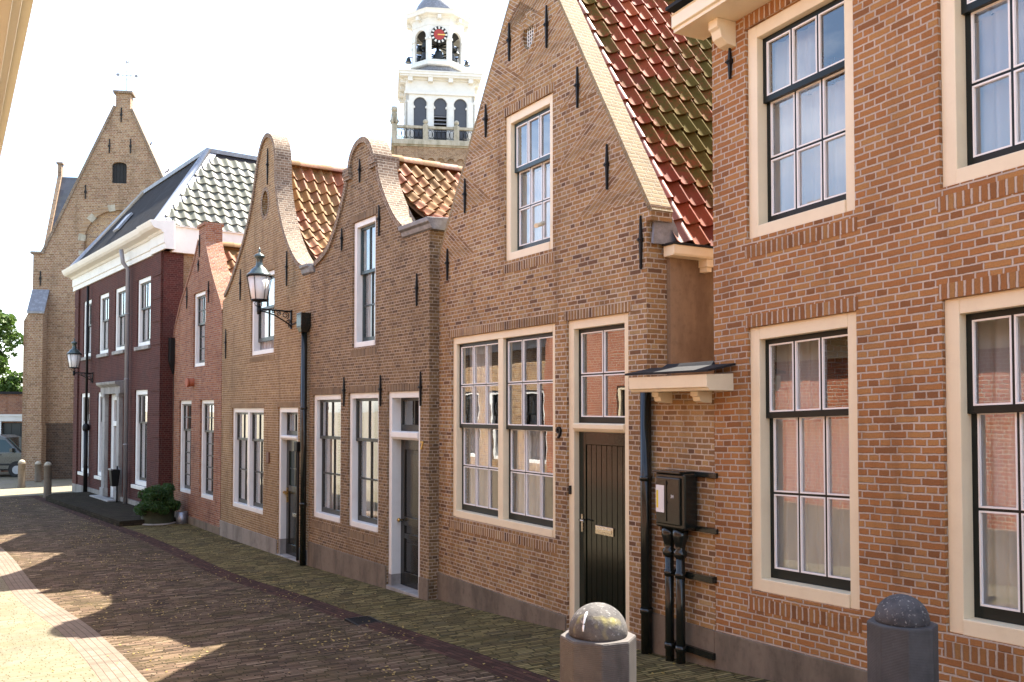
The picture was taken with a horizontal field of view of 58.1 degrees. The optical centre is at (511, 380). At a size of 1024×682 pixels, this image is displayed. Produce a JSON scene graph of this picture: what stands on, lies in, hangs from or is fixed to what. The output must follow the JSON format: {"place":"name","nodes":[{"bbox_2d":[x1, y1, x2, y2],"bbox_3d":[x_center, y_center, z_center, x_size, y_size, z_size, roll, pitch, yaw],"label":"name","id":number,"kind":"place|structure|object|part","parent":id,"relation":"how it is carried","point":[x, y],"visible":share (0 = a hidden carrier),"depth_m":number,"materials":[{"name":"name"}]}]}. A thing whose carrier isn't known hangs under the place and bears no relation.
{"place":"outdoors","nodes":[
{"label":"outdoors","id":0,"kind":"place"},
{"bbox_2d":[0,472,72,496],"bbox_3d":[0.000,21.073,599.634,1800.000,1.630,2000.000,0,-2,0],"label":"ground","id":1,"kind":"structure","parent":0,"point":[8,484],"depth_m":35.91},
{"bbox_2d":[0,434,21,476],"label":"parked van","id":2,"kind":"object","parent":1,"relation":"on","point":[10,450],"visible":0.35,"depth_m":41.34,"materials":[{"name":"silver metal"}]},
{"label":"side window","id":3,"kind":"part","parent":2,"relation":"part of","materials":[{"name":"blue glass"}]},
{"bbox_2d":[0,392,22,471],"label":"garage building","id":4,"kind":"structure","parent":1,"relation":"on","point":[10,412],"depth_m":45.16,"materials":[{"name":"red brick"}]},
{"bbox_2d":[2,423,21,470],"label":"garage door","id":5,"kind":"structure","parent":4,"relation":"in","point":[8,428],"depth_m":45.27,"materials":[{"name":"grey paint"}]},
{"bbox_2d":[0,309,23,391],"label":"leafy tree","id":6,"kind":"object","parent":1,"relation":"on","point":[11,381],"visible":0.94,"depth_m":50.11,"materials":[{"name":"green plant"}]},
{"bbox_2d":[0,0,33,156],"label":"terraced house","id":7,"kind":"structure","parent":1,"relation":"on","point":[14,18],"depth_m":3.73,"materials":[{"name":"paint"}]},
{"bbox_2d":[17,460,25,487],"bbox_3d":[-19.050,3.666,35.803,0.286,1.180,0.282,0,-2,0],"label":"round bollard","id":8,"kind":"object","parent":1,"relation":"on","point":[21,472],"visible":0.94,"depth_m":35.70,"materials":[{"name":"stone"}]},
{"bbox_2d":[34,461,41,481],"bbox_3d":[-19.850,3.859,38.598,0.286,0.970,0.282,0,-2,0],"label":"round bollard","id":9,"kind":"object","parent":1,"relation":"on","point":[38,469],"visible":0.94,"depth_m":38.49,"materials":[{"name":"stone"}]},
{"bbox_2d":[0,547,147,681],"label":"kerb strip","id":10,"kind":"object","parent":1,"relation":"on","point":[92,646],"visible":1,"depth_m":11.72,"materials":[{"name":"beige stone"}]},
{"bbox_2d":[21,59,170,480],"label":"church","id":11,"kind":"structure","parent":1,"relation":"on","point":[125,165],"depth_m":40.49,"materials":[{"name":"brick"}]},
{"bbox_2d":[62,147,256,505],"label":"brick mansion","id":12,"kind":"structure","parent":1,"relation":"on","point":[126,271],"depth_m":28.23,"materials":[{"name":"red brick"}]},
{"bbox_2d":[67,338,92,382],"bbox_3d":[-14.994,-0.697,31.956,0.832,1.560,0.487,1,-2,-16],"label":"wall lamp","id":13,"kind":"object","parent":12,"relation":"attached to","point":[74,353],"visible":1,"depth_m":31.82,"materials":[{"name":"black metal"}]},
{"bbox_2d":[77,393,89,476],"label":"window","id":14,"kind":"structure","parent":12,"relation":"in","point":[83,395],"depth_m":33.56,"materials":[{"name":"white paint"}]},
{"bbox_2d":[80,299,91,360],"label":"window","id":15,"kind":"structure","parent":12,"relation":"in","point":[89,354],"depth_m":33.37,"materials":[{"name":"white paint"}]},
{"bbox_2d":[94,392,101,479],"bbox_3d":[-13.916,1.879,31.306,0.260,2.950,1.090,1,-2,-37],"label":"window","id":16,"kind":"structure","parent":12,"relation":"in","point":[100,398],"depth_m":31.59,"materials":[{"name":"white paint"}]},
{"bbox_2d":[96,293,108,357],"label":"window","id":17,"kind":"structure","parent":12,"relation":"in","point":[104,315],"depth_m":31.59,"materials":[{"name":"white paint"}]},
{"bbox_2d":[112,286,124,354],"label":"window","id":18,"kind":"structure","parent":12,"relation":"in","point":[120,294],"depth_m":29.92,"materials":[{"name":"white paint"}]},
{"bbox_2d":[113,212,132,231],"bbox_3d":[-13.526,-5.496,32.038,0.506,0.642,0.700,1,-2,-37],"label":"roof window","id":19,"kind":"structure","parent":12,"relation":"in","point":[128,216],"depth_m":31.85,"materials":[{"name":"metal"}]},
{"bbox_2d":[131,390,146,489],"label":"window","id":20,"kind":"structure","parent":12,"relation":"in","point":[141,395],"depth_m":27.78,"materials":[{"name":"white paint"}]},
{"bbox_2d":[134,276,150,350],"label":"window","id":21,"kind":"structure","parent":12,"relation":"in","point":[144,284],"depth_m":27.72,"materials":[{"name":"white paint"}]},
{"bbox_2d":[172,222,240,534],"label":"gabled house","id":22,"kind":"structure","parent":1,"relation":"on","point":[197,420],"depth_m":23.70,"materials":[{"name":"red brick"}]},
{"bbox_2d":[180,400,190,493],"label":"window","id":23,"kind":"structure","parent":22,"relation":"in","point":[185,464],"depth_m":25.22,"materials":[{"name":"white paint"}]},
{"bbox_2d":[195,291,204,366],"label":"window","id":24,"kind":"structure","parent":22,"relation":"in","point":[200,297],"depth_m":24.23,"materials":[{"name":"white paint"}]},
{"bbox_2d":[201,400,213,499],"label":"window","id":25,"kind":"structure","parent":22,"relation":"in","point":[207,405],"depth_m":23.49,"materials":[{"name":"white paint"}]},
{"bbox_2d":[220,133,345,564],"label":"bell gabled house","id":26,"kind":"structure","parent":1,"relation":"on","point":[293,210],"depth_m":19.55,"materials":[{"name":"brick"}]},
{"bbox_2d":[233,408,263,513],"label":"window","id":27,"kind":"structure","parent":26,"relation":"in","point":[248,423],"depth_m":20.45,"materials":[{"name":"white paint"}]},
{"bbox_2d":[252,270,273,355],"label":"window","id":28,"kind":"structure","parent":26,"relation":"in","point":[263,324],"depth_m":20.03,"materials":[{"name":"white paint"}]},
{"bbox_2d":[246,247,291,328],"bbox_3d":[-4.728,-1.806,17.985,0.905,1.560,0.490,1,-2,-34],"label":"wall lamp","id":29,"kind":"object","parent":26,"relation":"attached to","point":[259,276],"visible":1,"depth_m":17.77,"materials":[{"name":"black metal"}]},
{"bbox_2d":[283,440,297,556],"bbox_3d":[-4.344,2.342,18.332,0.126,2.310,0.930,1,-2,-34],"label":"door","id":30,"kind":"structure","parent":26,"relation":"in","point":[290,492],"depth_m":18.54,"materials":[{"name":"grey wood"}]},
{"bbox_2d":[29,495,558,681],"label":"gutter strip","id":31,"kind":"object","parent":1,"relation":"on","point":[510,672],"visible":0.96,"depth_m":12.27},
{"bbox_2d":[344,616,380,625],"bbox_3d":[-1.880,3.098,11.758,0.340,0.056,0.540,1,-2,-31],"label":"drain grate","id":32,"kind":"object","parent":31,"relation":"on","point":[361,620],"visible":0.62,"depth_m":11.81,"materials":[{"name":"black metal"}]},
{"bbox_2d":[297,136,461,600],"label":"bell gabled house","id":33,"kind":"structure","parent":1,"relation":"on","point":[370,321],"depth_m":15.27,"materials":[{"name":"brick"}]},
{"bbox_2d":[314,394,340,522],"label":"window","id":34,"kind":"structure","parent":33,"relation":"in","point":[331,512],"depth_m":17.13,"materials":[{"name":"white paint"}]},
{"bbox_2d":[350,392,406,531],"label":"window","id":35,"kind":"structure","parent":33,"relation":"in","point":[363,511],"depth_m":15.81,"materials":[{"name":"white paint"}]},
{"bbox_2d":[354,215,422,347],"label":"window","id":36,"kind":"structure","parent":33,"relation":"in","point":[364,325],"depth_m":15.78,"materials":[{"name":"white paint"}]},
{"bbox_2d":[397,440,418,589],"bbox_3d":[-1.530,2.062,14.209,0.130,2.290,0.890,1,-2,-34],"label":"door","id":37,"kind":"structure","parent":33,"relation":"in","point":[409,519],"depth_m":14.36,"materials":[{"name":"grey wood"}]},
{"bbox_2d":[390,0,482,166],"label":"church tower","id":38,"kind":"structure","parent":1,"relation":"on","point":[437,94],"depth_m":60.61,"materials":[{"name":"paint"}]},
{"bbox_2d":[437,0,713,653],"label":"gabled house","id":39,"kind":"structure","parent":1,"relation":"on","point":[576,282],"depth_m":11.02,"materials":[{"name":"beige brick"}]},
{"bbox_2d":[453,323,585,537],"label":"window","id":40,"kind":"structure","parent":39,"relation":"in","point":[510,425],"depth_m":12.83,"materials":[{"name":"beige paint"}]},
{"bbox_2d":[506,93,552,260],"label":"window","id":41,"kind":"structure","parent":39,"relation":"in","point":[529,185],"depth_m":11.93,"materials":[{"name":"beige paint"}]},
{"bbox_2d":[578,432,625,621],"bbox_3d":[1.009,1.719,10.209,0.111,2.285,0.950,1,-2,-31],"label":"door","id":42,"kind":"structure","parent":39,"relation":"in","point":[602,563],"depth_m":10.26,"materials":[{"name":"wood"}]},
{"bbox_2d":[560,602,635,681],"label":"stone bollard","id":43,"kind":"object","parent":1,"relation":"on","point":[597,641],"visible":1,"depth_m":3.57,"materials":[{"name":"grey stone"}]},
{"bbox_2d":[625,361,735,667],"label":"alley wall","id":44,"kind":"structure","parent":1,"relation":"on","point":[682,425],"depth_m":8.81,"materials":[{"name":"beige brick"}]},
{"bbox_2d":[652,469,717,663],"bbox_3d":[1.632,1.871,8.753,0.235,2.010,0.710,1,-2,-31],"label":"meter cabinet","id":45,"kind":"object","parent":44,"relation":"attached to","point":[676,505],"visible":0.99,"depth_m":8.76,"materials":[{"name":"black metal"}]},
{"bbox_3d":[1.490,1.153,8.819,0.035,0.450,0.340,1,-2,-31],"label":"door","id":46,"kind":"part","parent":45,"relation":"part of","materials":[{"name":"black paint"}]},
{"bbox_2d":[665,0,1023,681],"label":"brick house","id":47,"kind":"structure","parent":1,"relation":"on","point":[868,217],"depth_m":7.09,"materials":[{"name":"brown brick"}]},
{"bbox_2d":[748,0,854,238],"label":"window","id":48,"kind":"structure","parent":47,"relation":"in","point":[802,168],"depth_m":7.99,"materials":[{"name":"beige paint"}]},
{"bbox_2d":[750,311,859,609],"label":"window","id":49,"kind":"structure","parent":47,"relation":"in","point":[804,462],"depth_m":7.87,"materials":[{"name":"beige paint"}]},
{"bbox_2d":[940,0,1023,186],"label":"window","id":50,"kind":"structure","parent":47,"relation":"in","point":[982,41],"depth_m":6.47,"materials":[{"name":"beige paint"}]},
{"bbox_2d":[945,288,1023,646],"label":"window","id":51,"kind":"structure","parent":47,"relation":"in","point":[984,333],"depth_m":6.39,"materials":[{"name":"beige paint"}]},
{"bbox_2d":[867,594,938,681],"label":"stone bollard","id":52,"kind":"object","parent":1,"relation":"on","point":[902,637],"visible":1,"depth_m":4.57,"materials":[{"name":"grey stone"}]},
{"bbox_2d":[0,575,100,681],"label":"opposite pavement","id":53,"kind":"structure","parent":0,"point":[34,647],"depth_m":10.58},
{"bbox_2d":[46,492,175,526],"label":"raised pavement","id":54,"kind":"structure","parent":0,"point":[119,513],"depth_m":26.97,"materials":[{"name":"grey stone"}]},
{"bbox_2d":[108,466,120,501],"bbox_3d":[-12.284,3.206,28.467,0.300,1.120,0.340,1,-2,-37],"label":"wall bin","id":55,"kind":"object","parent":54,"relation":"on","point":[114,475],"depth_m":28.39,"materials":[{"name":"black metal"}]},
{"bbox_2d":[0,0,508,385],"label":"sky","id":56,"kind":"structure","parent":0,"point":[320,75],"materials":[{"name":"white"}]},
{"bbox_2d":[0,496,512,681],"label":"roadway","id":57,"kind":"structure","parent":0,"point":[229,626],"depth_m":12.28,"materials":[{"name":"brown brick"}]},
{"bbox_2d":[39,495,775,681],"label":"side pavement","id":58,"kind":"structure","parent":0,"point":[531,647],"depth_m":12.28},
{"bbox_2d":[43,462,51,497],"bbox_3d":[-15.950,3.456,31.657,0.275,1.325,0.271,0,-2,0],"label":"round bollard","id":59,"kind":"object","parent":58,"relation":"on","point":[47,489],"visible":0.88,"depth_m":31.56,"materials":[{"name":"stone"}]},
{"bbox_2d":[140,506,175,524],"bbox_3d":[-9.360,3.552,24.360,0.940,0.470,0.940,0,-2,0],"label":"planter","id":60,"kind":"object","parent":58,"relation":"on","point":[151,518],"visible":0.63,"depth_m":24.00,"materials":[{"name":"grey stone"}]},
{"bbox_2d":[133,483,181,516],"bbox_3d":[-9.360,3.137,24.349,1.221,0.867,1.270,0,-2,0],"label":"potted shrub","id":61,"kind":"object","parent":60,"relation":"in","point":[157,496],"visible":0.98,"depth_m":24.07,"materials":[{"name":"green plant"}]}
]}

